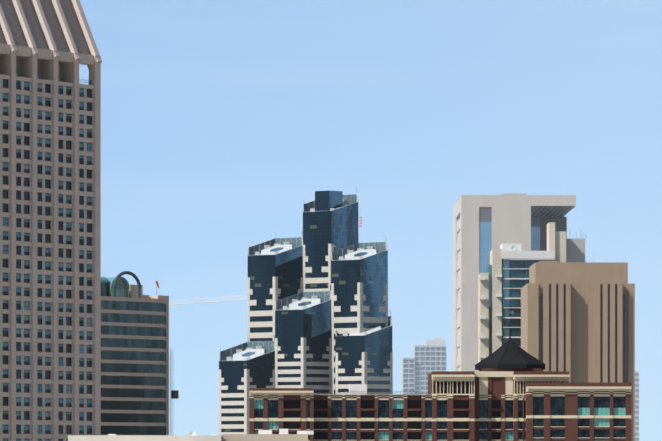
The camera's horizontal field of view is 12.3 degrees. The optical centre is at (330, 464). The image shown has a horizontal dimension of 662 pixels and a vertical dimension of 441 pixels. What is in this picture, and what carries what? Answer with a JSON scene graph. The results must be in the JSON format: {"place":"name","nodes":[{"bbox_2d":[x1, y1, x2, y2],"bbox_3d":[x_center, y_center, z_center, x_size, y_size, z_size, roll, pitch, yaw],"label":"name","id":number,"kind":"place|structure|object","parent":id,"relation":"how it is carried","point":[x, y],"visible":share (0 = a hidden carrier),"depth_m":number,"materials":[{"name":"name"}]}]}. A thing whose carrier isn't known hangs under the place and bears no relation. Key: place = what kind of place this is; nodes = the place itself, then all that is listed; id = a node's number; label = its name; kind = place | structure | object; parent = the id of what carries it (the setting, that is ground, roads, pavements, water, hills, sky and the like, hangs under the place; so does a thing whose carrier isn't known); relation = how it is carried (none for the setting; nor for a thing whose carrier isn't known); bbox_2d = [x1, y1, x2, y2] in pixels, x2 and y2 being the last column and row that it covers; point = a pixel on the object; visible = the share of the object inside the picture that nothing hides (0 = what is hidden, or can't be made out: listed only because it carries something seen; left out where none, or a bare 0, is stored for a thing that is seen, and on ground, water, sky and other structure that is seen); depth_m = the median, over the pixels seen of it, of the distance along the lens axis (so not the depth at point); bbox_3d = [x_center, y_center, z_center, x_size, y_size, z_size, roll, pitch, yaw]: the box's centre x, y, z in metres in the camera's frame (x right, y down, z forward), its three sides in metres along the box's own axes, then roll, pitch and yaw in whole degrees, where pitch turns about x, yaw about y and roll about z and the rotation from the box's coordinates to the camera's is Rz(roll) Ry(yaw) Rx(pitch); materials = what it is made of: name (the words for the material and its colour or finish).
{"place":"outdoors","nodes":[
{"label":"outdoors","id":0,"kind":"place"},
{"bbox_2d":[0,43,100,440],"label":"skyscraper","id":1,"kind":"structure","parent":0,"point":[50,248],"depth_m":674.74,"materials":[{"name":"beige concrete"}]},
{"bbox_2d":[0,0,101,68],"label":"roof","id":2,"kind":"structure","parent":1,"relation":"attached to","point":[61,25],"depth_m":679.27,"materials":[{"name":"grey metal"}]},
{"bbox_2d":[219,188,392,435],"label":"skyscraper complex","id":3,"kind":"structure","parent":0,"point":[292,368],"depth_m":1083.14,"materials":[{"name":"blue glass"}]},
{"bbox_2d":[79,0,661,440],"label":"sky","id":4,"kind":"structure","parent":0,"point":[647,218],"materials":[{"name":"blue"}]},
{"bbox_2d":[86,0,661,440],"bbox_3d":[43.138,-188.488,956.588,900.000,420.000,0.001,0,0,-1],"label":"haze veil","id":5,"kind":"object","parent":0,"point":[382,178],"depth_m":956.16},
{"bbox_2d":[402,338,446,394],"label":"apartment block","id":6,"kind":"structure","parent":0,"point":[432,362],"depth_m":1999.26,"materials":[{"name":"white concrete"}]},
{"bbox_2d":[249,337,631,440],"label":"brick apartment block","id":7,"kind":"structure","parent":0,"point":[509,390],"depth_m":843.82,"materials":[{"name":"red brick"}]},
{"bbox_2d":[402,338,638,440],"bbox_3d":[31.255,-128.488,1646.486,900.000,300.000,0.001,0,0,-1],"label":"buildings","id":8,"kind":"structure","parent":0,"point":[445,370],"depth_m":1646.84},
{"bbox_2d":[478,222,584,362],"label":"building","id":9,"kind":"structure","parent":0,"point":[503,306],"depth_m":1147.23,"materials":[{"name":"concrete"}]},
{"bbox_2d":[635,371,638,440],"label":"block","id":10,"kind":"structure","parent":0,"point":[636,404],"depth_m":1699.16,"materials":[{"name":"white concrete"}]},
{"bbox_3d":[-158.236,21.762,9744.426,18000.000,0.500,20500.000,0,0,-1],"label":"ground","id":11,"kind":"structure","parent":0,"visible":0},
{"bbox_2d":[101,271,168,434],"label":"banded office","id":12,"kind":"structure","parent":11,"relation":"on","point":[134,360],"depth_m":888.18,"materials":[{"name":"grey glass"}]},
{"bbox_2d":[169,348,178,434],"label":"construction hoist","id":13,"kind":"object","parent":11,"relation":"on","point":[174,394],"depth_m":900.95,"materials":[{"name":"grey metal"}]},
{"bbox_2d":[68,429,313,440],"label":"building roof","id":14,"kind":"structure","parent":11,"relation":"on","point":[268,435],"depth_m":397.50,"materials":[{"name":"beige concrete"}]},
{"bbox_2d":[169,295,246,304],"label":"crane jib","id":15,"kind":"object","parent":11,"relation":"on","point":[206,301],"depth_m":1294.71,"materials":[{"name":"white paint"}]},
{"bbox_2d":[453,190,575,370],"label":"courthouse","id":16,"kind":"structure","parent":11,"relation":"on","point":[468,316],"depth_m":1397.38,"materials":[{"name":"concrete"}]},
{"bbox_2d":[521,258,634,440],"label":"high-rise building","id":17,"kind":"structure","parent":11,"relation":"on","point":[618,336],"depth_m":996.33,"materials":[{"name":"brown concrete"}]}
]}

